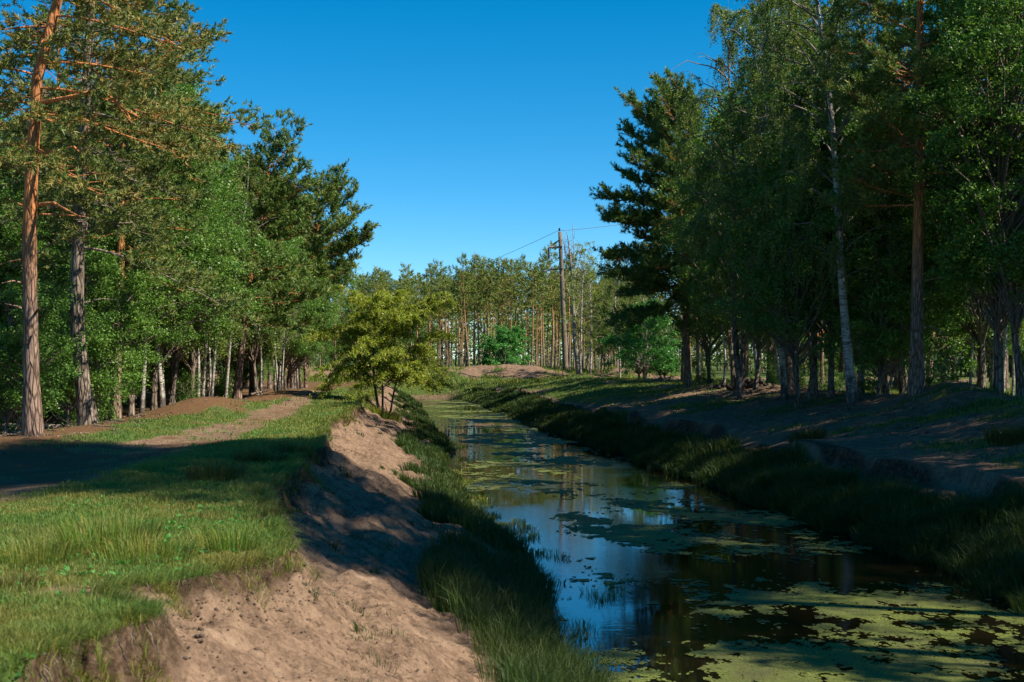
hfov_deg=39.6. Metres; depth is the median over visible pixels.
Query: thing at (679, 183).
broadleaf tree
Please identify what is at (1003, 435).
grass tussock
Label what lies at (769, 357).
sapling
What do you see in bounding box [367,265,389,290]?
pine tree
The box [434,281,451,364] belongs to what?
pine tree
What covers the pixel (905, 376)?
broadleaf tree
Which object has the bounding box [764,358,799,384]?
sapling
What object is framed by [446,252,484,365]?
pine tree
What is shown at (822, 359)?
pine tree
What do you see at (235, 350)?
birch tree
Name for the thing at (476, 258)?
pine tree
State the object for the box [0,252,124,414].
broadleaf tree
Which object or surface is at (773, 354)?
broadleaf tree
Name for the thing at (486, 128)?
sky
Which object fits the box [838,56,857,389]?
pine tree
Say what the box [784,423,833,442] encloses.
grass tussock
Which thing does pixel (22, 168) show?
broadleaf tree
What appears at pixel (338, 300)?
pine tree
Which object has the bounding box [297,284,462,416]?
willow tree
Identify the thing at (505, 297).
pine tree
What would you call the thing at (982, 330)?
broadleaf tree
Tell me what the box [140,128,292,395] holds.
broadleaf tree
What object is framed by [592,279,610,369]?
pine tree
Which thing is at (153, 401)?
broadleaf tree
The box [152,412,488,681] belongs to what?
soil crumbs
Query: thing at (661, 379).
brushwood heap
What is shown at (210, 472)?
grass tussock
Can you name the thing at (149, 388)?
broadleaf tree
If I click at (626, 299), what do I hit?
pine tree
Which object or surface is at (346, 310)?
broadleaf tree
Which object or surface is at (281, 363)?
broadleaf tree
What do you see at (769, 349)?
pine tree
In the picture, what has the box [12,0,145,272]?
pine tree
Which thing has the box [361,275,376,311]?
pine tree
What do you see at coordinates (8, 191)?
broadleaf tree
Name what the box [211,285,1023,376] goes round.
distant wood
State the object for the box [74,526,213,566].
grass tussock
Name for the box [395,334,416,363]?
broadleaf tree
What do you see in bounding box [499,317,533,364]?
broadleaf tree
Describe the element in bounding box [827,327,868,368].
broadleaf tree
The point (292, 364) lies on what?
broadleaf tree
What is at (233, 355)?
broadleaf tree
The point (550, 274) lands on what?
pine tree
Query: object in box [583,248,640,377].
birch tree
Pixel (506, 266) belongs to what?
pine tree
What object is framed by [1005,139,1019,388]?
pine tree
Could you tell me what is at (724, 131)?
birch tree
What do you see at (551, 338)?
pine tree
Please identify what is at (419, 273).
pine tree
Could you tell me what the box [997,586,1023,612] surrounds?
grass tussock
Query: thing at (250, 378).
pine tree
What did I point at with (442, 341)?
pine tree
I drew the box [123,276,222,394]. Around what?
broadleaf tree
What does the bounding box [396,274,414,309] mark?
pine tree
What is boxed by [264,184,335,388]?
broadleaf tree
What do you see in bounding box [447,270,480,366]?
pine tree
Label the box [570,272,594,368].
pine tree
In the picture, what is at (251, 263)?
birch tree
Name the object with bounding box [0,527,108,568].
grass tussock
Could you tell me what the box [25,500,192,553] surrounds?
grass tussock
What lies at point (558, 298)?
pine tree
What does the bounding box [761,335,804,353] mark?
broadleaf tree
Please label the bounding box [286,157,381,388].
pine tree
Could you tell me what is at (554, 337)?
pine tree
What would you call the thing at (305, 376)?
pine tree
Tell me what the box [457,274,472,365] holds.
pine tree
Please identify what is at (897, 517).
bank sedge
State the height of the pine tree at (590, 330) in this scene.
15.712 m
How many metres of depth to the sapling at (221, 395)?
61.67 m
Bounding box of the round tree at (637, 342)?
[598,299,682,379]
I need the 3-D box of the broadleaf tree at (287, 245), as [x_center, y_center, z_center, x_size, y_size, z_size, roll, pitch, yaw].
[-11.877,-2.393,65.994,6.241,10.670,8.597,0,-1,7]
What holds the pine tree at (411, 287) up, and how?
on the ground at (322, 643)
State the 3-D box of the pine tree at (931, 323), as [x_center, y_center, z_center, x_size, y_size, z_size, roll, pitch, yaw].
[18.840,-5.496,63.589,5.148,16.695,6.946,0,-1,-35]
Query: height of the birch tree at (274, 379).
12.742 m
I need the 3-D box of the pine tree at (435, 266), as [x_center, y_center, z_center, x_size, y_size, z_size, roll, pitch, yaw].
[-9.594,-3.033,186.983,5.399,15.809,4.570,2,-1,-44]
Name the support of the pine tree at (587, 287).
on the ground at (322, 643)
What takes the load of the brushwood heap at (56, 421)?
on the ground at (322, 643)
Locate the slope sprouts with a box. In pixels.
[302,421,480,681]
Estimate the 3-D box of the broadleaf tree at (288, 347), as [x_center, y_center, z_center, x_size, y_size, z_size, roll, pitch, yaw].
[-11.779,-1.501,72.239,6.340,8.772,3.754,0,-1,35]
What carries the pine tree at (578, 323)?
on the ground at (322, 643)
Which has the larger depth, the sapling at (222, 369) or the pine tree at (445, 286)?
the pine tree at (445, 286)
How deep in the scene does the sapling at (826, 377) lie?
65.47 m
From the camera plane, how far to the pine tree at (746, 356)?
80.10 m
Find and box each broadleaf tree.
[0,50,28,288]
[0,74,89,283]
[0,104,225,411]
[0,141,98,268]
[0,216,63,366]
[0,222,60,325]
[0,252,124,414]
[0,274,115,433]
[1,80,258,373]
[3,244,185,426]
[4,92,78,403]
[49,86,265,410]
[53,293,142,403]
[92,309,167,410]
[93,145,275,404]
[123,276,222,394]
[126,335,171,393]
[140,75,233,400]
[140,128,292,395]
[140,366,195,395]
[146,315,230,399]
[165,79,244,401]
[200,200,285,396]
[207,349,279,390]
[220,163,290,398]
[221,185,323,395]
[234,169,350,391]
[247,238,342,388]
[258,233,326,389]
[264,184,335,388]
[278,244,356,385]
[287,195,363,388]
[295,245,347,388]
[306,341,327,366]
[320,316,341,364]
[330,295,367,364]
[360,324,400,367]
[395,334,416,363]
[408,318,443,358]
[491,315,506,356]
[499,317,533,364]
[572,321,598,359]
[577,304,620,370]
[622,312,681,379]
[645,191,739,383]
[653,94,761,349]
[656,108,751,385]
[682,167,795,389]
[684,20,852,389]
[701,135,902,407]
[736,28,913,396]
[748,336,774,372]
[748,339,806,379]
[756,80,951,393]
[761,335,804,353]
[767,283,856,360]
[799,127,989,393]
[806,202,985,394]
[818,334,853,369]
[826,66,866,385]
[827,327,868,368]
[850,0,1023,392]
[854,0,1023,387]
[857,309,968,391]
[903,150,1009,373]
[904,0,1023,399]
[927,113,948,377]
[927,335,968,379]
[943,307,1023,388]
[960,330,1023,362]
[963,336,1009,384]
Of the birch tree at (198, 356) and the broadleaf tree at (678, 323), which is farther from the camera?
the broadleaf tree at (678, 323)
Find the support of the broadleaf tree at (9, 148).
on the ground at (322, 643)
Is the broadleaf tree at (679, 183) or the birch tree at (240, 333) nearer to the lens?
the birch tree at (240, 333)
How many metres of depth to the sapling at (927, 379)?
47.41 m
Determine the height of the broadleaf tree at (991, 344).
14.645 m
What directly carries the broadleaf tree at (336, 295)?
on the ground at (322, 643)
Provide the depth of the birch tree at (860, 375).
55.04 m
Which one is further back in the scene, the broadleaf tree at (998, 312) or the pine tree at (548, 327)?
the pine tree at (548, 327)
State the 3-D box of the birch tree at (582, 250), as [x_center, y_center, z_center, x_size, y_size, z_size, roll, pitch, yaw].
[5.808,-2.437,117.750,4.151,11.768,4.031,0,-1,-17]
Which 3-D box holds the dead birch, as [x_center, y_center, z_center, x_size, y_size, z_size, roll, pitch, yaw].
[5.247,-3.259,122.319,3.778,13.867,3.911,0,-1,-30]
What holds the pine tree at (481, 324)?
on the ground at (322, 643)
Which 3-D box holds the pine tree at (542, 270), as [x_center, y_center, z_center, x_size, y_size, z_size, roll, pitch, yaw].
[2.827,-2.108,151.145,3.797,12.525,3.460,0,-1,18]
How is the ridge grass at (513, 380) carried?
on the ground at (322, 643)
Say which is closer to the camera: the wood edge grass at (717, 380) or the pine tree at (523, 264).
the wood edge grass at (717, 380)
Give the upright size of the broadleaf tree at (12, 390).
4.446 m
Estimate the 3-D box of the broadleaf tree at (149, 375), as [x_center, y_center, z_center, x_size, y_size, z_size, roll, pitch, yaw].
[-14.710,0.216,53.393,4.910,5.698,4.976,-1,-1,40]
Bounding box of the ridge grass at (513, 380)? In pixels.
[195,364,693,399]
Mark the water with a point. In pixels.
(663, 626)
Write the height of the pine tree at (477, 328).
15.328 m
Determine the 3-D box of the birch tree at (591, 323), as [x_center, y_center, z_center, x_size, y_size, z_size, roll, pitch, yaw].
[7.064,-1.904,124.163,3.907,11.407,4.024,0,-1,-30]
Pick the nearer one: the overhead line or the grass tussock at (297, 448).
the grass tussock at (297, 448)
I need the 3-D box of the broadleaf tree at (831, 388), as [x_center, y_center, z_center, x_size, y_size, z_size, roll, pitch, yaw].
[12.486,-4.729,54.275,6.663,14.495,9.036,-1,-1,41]
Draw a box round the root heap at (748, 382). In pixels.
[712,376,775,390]
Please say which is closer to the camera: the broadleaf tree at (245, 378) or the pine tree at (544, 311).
the broadleaf tree at (245, 378)
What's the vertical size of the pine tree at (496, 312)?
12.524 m
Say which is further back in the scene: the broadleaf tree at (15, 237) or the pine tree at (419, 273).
the pine tree at (419, 273)
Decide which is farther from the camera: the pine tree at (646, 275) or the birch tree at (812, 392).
the pine tree at (646, 275)
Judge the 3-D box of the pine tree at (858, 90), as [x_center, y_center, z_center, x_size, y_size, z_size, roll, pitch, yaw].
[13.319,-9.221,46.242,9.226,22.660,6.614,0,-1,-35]
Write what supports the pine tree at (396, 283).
on the ground at (322, 643)
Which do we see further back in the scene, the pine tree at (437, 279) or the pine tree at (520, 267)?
the pine tree at (437, 279)
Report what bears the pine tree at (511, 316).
on the ground at (322, 643)
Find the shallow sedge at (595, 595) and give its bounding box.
[449,442,628,668]
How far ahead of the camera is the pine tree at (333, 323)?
143.39 m
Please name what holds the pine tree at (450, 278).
on the ground at (322, 643)
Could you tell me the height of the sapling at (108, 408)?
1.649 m
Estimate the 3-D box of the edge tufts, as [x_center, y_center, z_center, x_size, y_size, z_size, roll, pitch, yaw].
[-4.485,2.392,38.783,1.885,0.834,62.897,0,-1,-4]
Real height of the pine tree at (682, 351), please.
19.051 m
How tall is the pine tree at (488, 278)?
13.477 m
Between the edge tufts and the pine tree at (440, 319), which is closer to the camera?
the edge tufts
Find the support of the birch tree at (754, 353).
on the ground at (322, 643)
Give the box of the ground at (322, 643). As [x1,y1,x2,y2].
[0,359,1023,681]
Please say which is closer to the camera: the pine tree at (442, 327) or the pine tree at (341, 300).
the pine tree at (341, 300)
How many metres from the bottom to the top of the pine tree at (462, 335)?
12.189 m
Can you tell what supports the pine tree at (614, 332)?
on the ground at (322, 643)
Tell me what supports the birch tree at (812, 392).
on the ground at (322, 643)
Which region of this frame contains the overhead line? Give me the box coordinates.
[419,231,556,286]
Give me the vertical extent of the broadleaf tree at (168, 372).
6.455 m
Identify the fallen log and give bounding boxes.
[1,423,61,427]
[250,390,269,395]
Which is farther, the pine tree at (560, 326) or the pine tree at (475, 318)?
the pine tree at (560, 326)
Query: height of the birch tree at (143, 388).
13.121 m
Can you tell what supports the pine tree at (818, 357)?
on the ground at (322, 643)
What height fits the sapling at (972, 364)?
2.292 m
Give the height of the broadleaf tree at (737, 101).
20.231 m
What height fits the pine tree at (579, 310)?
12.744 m
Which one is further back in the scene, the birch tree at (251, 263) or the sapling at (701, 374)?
the sapling at (701, 374)
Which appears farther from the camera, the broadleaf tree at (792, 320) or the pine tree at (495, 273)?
the pine tree at (495, 273)
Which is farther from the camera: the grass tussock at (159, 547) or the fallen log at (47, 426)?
the fallen log at (47, 426)
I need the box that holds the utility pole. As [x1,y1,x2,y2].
[545,228,568,369]
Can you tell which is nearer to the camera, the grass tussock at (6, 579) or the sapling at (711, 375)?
the grass tussock at (6, 579)
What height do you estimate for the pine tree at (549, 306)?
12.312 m
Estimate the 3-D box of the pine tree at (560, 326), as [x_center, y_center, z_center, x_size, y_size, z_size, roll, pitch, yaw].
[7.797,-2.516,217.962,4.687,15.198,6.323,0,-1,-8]
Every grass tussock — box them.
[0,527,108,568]
[0,570,55,591]
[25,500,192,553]
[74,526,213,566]
[164,456,261,481]
[172,514,275,554]
[222,445,289,463]
[266,440,327,463]
[361,399,406,422]
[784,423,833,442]
[982,420,1023,446]
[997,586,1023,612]
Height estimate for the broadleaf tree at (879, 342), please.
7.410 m
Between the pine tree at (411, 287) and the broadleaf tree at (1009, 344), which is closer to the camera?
the broadleaf tree at (1009, 344)
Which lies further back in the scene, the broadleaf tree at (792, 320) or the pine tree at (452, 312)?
the pine tree at (452, 312)
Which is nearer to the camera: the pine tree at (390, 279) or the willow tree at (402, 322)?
the willow tree at (402, 322)
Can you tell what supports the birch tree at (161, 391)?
on the ground at (322, 643)
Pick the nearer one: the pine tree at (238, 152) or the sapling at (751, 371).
the pine tree at (238, 152)
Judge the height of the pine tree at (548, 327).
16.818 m
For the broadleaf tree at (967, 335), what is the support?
on the ground at (322, 643)
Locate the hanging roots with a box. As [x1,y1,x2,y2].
[39,419,341,681]
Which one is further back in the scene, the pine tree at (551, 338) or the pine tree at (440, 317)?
the pine tree at (551, 338)
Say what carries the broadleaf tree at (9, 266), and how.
on the ground at (322, 643)
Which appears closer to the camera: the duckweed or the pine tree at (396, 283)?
the duckweed
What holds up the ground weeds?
on the ground at (322, 643)
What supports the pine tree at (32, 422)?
on the ground at (322, 643)
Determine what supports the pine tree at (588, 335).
on the ground at (322, 643)
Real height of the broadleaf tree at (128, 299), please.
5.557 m
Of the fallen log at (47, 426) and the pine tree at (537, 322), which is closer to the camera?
the fallen log at (47, 426)
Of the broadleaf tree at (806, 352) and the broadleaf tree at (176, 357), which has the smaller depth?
the broadleaf tree at (176, 357)
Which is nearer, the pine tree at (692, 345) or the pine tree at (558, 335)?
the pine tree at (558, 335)
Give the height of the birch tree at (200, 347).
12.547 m
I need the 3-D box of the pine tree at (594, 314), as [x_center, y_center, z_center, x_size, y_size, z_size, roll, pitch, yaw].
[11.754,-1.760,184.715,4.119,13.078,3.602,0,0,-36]
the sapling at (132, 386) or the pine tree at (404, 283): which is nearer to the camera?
the sapling at (132, 386)
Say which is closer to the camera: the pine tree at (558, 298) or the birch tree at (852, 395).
the birch tree at (852, 395)
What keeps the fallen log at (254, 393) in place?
on the ground at (322, 643)
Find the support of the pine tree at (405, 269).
on the ground at (322, 643)
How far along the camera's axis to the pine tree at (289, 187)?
59.52 m
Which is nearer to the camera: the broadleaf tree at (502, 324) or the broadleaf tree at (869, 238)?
the broadleaf tree at (869, 238)
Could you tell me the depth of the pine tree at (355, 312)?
130.85 m
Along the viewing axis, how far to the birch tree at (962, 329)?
51.99 m
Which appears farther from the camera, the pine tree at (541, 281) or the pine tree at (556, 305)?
the pine tree at (556, 305)
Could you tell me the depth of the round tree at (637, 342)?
99.40 m
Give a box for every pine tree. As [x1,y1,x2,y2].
[0,0,247,436]
[0,0,262,425]
[0,192,21,251]
[1,0,107,405]
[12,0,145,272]
[46,0,274,420]
[217,108,338,399]
[217,136,253,385]
[244,153,255,395]
[256,155,270,388]
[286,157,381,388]
[303,193,339,387]
[327,290,347,357]
[329,290,347,360]
[329,291,345,326]
[343,270,362,361]
[350,293,367,361]
[356,277,374,311]
[358,272,371,293]
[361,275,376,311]
[364,269,396,307]
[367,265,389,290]
[369,278,392,304]
[378,285,403,342]
[383,273,391,289]
[384,271,395,289]
[389,280,398,304]
[393,262,420,346]
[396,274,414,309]
[396,285,414,358]
[403,285,419,343]
[405,277,420,365]
[410,274,430,358]
[411,295,428,344]
[412,272,425,342]
[419,262,439,364]
[419,281,435,366]
[422,268,434,346]
[427,259,448,364]
[430,268,453,363]
[431,278,454,366]
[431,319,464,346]
[434,275,443,359]
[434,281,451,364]
[435,276,454,366]
[437,275,460,363]
[437,279,458,366]
[439,283,471,365]
[441,265,454,356]
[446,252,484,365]
[446,267,476,366]
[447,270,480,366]
[449,298,460,364]
[450,278,482,366]
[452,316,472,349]
[454,253,490,365]
[455,284,477,366]
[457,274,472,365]
[462,285,485,358]
[464,262,490,365]
[466,263,485,364]
[466,272,492,339]
[467,313,479,362]
[468,275,496,353]
[477,255,501,352]
[477,260,506,337]
[478,292,497,356]
[479,282,501,352]
[483,257,513,338]
[486,258,523,362]
[488,278,522,325]
[489,278,514,326]
[489,292,507,336]
[491,268,519,326]
[500,267,527,364]
[502,280,523,363]
[503,258,530,364]
[506,253,534,362]
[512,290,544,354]
[513,260,552,365]
[513,263,539,364]
[517,266,550,365]
[521,264,554,364]
[526,271,554,364]
[528,252,556,366]
[528,274,548,366]
[532,240,567,366]
[537,259,566,365]
[537,270,568,366]
[540,276,560,365]
[543,295,566,354]
[545,276,566,365]
[547,263,567,366]
[549,272,577,367]
[549,280,577,338]
[550,252,587,369]
[550,260,581,351]
[551,313,579,347]
[554,312,567,368]
[558,284,584,367]
[566,308,575,370]
[567,286,587,319]
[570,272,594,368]
[570,281,593,368]
[571,273,598,369]
[575,266,603,369]
[575,272,587,354]
[584,290,601,368]
[585,270,593,369]
[586,270,595,369]
[589,66,719,388]
[589,279,612,368]
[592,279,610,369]
[594,271,625,362]
[608,280,626,366]
[616,277,641,348]
[633,135,696,381]
[637,95,709,382]
[673,328,701,371]
[716,2,816,390]
[729,0,796,384]
[737,113,762,377]
[784,0,1023,397]
[802,326,826,374]
[820,329,825,383]
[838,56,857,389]
[890,14,942,390]
[893,30,912,388]
[901,32,960,384]
[952,49,1023,203]
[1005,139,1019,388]
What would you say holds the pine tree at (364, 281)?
on the ground at (322, 643)
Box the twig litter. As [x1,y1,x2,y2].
[0,381,1023,457]
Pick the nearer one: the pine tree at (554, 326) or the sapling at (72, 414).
the sapling at (72, 414)
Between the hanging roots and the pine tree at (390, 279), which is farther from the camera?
the pine tree at (390, 279)
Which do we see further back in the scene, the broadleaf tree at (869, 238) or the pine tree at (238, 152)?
the pine tree at (238, 152)
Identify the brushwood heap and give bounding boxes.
[0,425,33,436]
[2,408,100,429]
[642,372,679,381]
[761,374,845,393]
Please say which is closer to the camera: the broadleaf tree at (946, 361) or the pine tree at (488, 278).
the broadleaf tree at (946, 361)
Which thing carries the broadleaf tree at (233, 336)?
on the ground at (322, 643)
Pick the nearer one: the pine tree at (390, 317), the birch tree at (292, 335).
the birch tree at (292, 335)
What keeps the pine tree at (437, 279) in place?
on the ground at (322, 643)
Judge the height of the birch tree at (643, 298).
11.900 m
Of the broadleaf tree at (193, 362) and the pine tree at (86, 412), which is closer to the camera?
the pine tree at (86, 412)
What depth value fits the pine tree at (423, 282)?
177.73 m
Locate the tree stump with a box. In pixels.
[127,395,134,416]
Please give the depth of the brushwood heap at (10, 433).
30.89 m
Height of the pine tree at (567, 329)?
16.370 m
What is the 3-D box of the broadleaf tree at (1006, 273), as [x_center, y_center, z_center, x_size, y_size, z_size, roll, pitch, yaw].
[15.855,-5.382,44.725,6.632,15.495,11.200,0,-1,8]
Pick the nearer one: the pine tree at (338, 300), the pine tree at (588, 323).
the pine tree at (338, 300)
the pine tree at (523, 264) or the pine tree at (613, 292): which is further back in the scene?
the pine tree at (613, 292)
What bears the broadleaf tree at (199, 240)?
on the ground at (322, 643)
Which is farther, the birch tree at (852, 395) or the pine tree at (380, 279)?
the pine tree at (380, 279)
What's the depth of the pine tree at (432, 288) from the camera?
206.90 m
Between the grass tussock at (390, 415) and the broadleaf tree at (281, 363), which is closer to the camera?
the grass tussock at (390, 415)
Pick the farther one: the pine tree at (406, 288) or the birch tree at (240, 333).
the pine tree at (406, 288)
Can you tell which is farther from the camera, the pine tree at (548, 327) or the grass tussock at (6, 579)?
the pine tree at (548, 327)
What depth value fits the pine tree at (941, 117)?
75.33 m
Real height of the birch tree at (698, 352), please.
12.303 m
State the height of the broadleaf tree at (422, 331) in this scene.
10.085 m
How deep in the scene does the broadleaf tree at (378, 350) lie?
136.24 m
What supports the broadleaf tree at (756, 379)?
on the ground at (322, 643)
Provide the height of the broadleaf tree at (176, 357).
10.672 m
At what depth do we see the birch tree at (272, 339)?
62.87 m
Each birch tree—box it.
[88,37,213,407]
[92,40,219,412]
[157,297,205,407]
[170,170,259,396]
[179,132,242,396]
[186,149,254,395]
[200,159,284,397]
[224,173,275,360]
[233,201,291,395]
[247,239,313,390]
[271,236,307,391]
[296,231,337,388]
[559,241,604,373]
[570,254,616,373]
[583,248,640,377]
[617,249,661,362]
[657,2,793,399]
[665,151,739,387]
[671,192,718,384]
[688,0,830,399]
[695,55,772,375]
[706,0,878,399]
[727,0,935,404]
[763,332,779,381]
[794,0,907,393]
[954,319,973,383]
[956,130,1023,395]
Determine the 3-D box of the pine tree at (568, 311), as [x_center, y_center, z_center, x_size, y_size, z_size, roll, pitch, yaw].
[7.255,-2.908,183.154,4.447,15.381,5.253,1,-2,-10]
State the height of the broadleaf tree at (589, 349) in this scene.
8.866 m
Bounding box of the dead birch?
[553,221,597,374]
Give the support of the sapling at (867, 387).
on the ground at (322, 643)
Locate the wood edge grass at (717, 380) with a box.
[492,365,1023,470]
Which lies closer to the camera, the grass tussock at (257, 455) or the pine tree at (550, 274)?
the grass tussock at (257, 455)
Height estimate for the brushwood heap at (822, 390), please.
0.888 m
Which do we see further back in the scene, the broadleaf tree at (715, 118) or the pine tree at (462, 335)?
the pine tree at (462, 335)
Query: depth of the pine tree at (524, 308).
159.58 m
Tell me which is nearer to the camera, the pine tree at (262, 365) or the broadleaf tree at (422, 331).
the pine tree at (262, 365)
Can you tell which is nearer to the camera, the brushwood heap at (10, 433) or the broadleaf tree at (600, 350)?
the brushwood heap at (10, 433)
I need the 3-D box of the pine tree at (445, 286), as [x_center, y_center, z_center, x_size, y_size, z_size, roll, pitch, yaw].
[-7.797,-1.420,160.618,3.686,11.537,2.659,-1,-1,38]
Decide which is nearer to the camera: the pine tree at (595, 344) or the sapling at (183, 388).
the sapling at (183, 388)
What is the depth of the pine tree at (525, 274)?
185.38 m
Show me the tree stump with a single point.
(131, 408)
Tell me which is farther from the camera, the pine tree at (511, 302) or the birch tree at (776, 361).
the pine tree at (511, 302)
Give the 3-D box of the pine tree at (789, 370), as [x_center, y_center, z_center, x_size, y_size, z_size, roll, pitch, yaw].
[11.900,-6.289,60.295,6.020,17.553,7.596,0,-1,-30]
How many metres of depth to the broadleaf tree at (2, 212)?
46.52 m
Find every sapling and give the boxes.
[0,392,41,433]
[22,382,75,426]
[93,379,123,421]
[94,378,138,417]
[168,375,188,399]
[176,368,203,401]
[195,367,234,396]
[196,362,233,396]
[211,364,234,397]
[691,359,712,385]
[696,367,716,382]
[744,366,760,379]
[762,352,803,377]
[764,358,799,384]
[788,362,817,387]
[801,359,837,387]
[822,365,858,389]
[855,360,891,394]
[901,358,941,386]
[924,357,976,382]
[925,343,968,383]
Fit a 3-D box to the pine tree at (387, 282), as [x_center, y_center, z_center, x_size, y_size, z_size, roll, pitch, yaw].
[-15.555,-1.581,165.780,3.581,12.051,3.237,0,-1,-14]
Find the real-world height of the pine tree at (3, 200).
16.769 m
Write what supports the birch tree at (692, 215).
on the ground at (322, 643)
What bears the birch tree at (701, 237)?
on the ground at (322, 643)
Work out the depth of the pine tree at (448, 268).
205.91 m
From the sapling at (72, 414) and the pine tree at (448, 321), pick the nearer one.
the sapling at (72, 414)
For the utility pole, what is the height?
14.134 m
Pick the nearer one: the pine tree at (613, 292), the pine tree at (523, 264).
the pine tree at (523, 264)
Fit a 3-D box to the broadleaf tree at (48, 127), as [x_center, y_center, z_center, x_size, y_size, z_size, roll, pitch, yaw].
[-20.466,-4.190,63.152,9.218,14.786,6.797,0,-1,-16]
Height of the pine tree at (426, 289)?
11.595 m
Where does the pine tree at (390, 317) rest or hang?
on the ground at (322, 643)
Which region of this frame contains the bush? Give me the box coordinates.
[473,323,531,365]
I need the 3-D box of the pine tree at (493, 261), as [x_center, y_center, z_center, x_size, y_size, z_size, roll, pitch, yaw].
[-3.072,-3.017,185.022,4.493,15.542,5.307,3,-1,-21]
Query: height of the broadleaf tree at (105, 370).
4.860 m
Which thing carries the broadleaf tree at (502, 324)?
on the ground at (322, 643)
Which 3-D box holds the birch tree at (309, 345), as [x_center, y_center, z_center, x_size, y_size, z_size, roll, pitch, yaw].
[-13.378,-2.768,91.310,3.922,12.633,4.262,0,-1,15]
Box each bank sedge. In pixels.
[388,385,655,681]
[462,385,1023,604]
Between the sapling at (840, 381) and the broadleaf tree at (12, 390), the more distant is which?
the sapling at (840, 381)
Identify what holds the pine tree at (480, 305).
on the ground at (322, 643)
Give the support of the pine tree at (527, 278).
on the ground at (322, 643)
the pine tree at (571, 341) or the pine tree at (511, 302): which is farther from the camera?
the pine tree at (571, 341)
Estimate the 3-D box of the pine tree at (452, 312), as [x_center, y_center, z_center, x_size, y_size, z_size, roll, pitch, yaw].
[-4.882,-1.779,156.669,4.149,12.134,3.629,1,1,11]
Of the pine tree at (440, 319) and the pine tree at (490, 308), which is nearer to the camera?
the pine tree at (490, 308)
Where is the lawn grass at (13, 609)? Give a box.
[0,382,384,681]
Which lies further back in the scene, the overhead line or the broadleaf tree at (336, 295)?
the overhead line
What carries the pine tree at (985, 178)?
on the ground at (322, 643)
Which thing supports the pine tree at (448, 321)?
on the ground at (322, 643)
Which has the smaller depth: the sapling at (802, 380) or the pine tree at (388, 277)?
the sapling at (802, 380)
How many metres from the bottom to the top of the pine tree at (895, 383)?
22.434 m
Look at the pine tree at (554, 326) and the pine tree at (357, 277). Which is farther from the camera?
the pine tree at (554, 326)
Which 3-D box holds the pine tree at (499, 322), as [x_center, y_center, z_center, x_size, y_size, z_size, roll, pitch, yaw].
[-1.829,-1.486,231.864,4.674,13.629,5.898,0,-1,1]
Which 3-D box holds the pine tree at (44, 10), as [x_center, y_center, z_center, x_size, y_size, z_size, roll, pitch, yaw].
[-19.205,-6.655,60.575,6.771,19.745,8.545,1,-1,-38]
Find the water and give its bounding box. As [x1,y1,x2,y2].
[417,400,1023,681]
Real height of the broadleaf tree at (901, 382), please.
11.269 m
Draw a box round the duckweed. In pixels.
[422,400,1023,681]
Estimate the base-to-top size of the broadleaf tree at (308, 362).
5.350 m
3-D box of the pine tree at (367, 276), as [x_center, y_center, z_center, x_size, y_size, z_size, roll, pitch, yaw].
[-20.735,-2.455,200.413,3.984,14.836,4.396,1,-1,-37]
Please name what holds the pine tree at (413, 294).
on the ground at (322, 643)
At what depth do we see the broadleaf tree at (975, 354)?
106.49 m
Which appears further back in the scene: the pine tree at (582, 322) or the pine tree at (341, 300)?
the pine tree at (582, 322)
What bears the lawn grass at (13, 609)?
on the ground at (322, 643)
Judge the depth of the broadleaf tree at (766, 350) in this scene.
117.39 m
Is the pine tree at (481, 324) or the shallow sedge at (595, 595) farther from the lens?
the pine tree at (481, 324)
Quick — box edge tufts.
[0,398,380,681]
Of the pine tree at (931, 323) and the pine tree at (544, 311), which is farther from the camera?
the pine tree at (544, 311)
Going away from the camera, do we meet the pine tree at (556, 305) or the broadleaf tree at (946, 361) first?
the broadleaf tree at (946, 361)
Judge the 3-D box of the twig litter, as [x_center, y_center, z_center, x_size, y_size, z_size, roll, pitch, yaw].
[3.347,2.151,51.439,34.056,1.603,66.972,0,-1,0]
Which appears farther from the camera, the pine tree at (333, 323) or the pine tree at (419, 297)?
the pine tree at (419, 297)
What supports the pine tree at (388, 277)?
on the ground at (322, 643)
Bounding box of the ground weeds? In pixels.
[0,419,315,678]
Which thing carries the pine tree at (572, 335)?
on the ground at (322, 643)
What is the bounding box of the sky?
[0,0,1023,358]
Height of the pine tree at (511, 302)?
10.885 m
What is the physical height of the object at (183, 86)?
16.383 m
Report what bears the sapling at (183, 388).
on the ground at (322, 643)
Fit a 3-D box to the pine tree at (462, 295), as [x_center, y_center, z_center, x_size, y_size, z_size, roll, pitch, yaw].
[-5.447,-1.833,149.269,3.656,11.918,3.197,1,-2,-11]
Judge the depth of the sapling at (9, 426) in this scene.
36.42 m
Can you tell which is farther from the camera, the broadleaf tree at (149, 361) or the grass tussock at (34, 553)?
the broadleaf tree at (149, 361)
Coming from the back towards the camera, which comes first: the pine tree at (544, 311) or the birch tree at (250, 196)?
the pine tree at (544, 311)

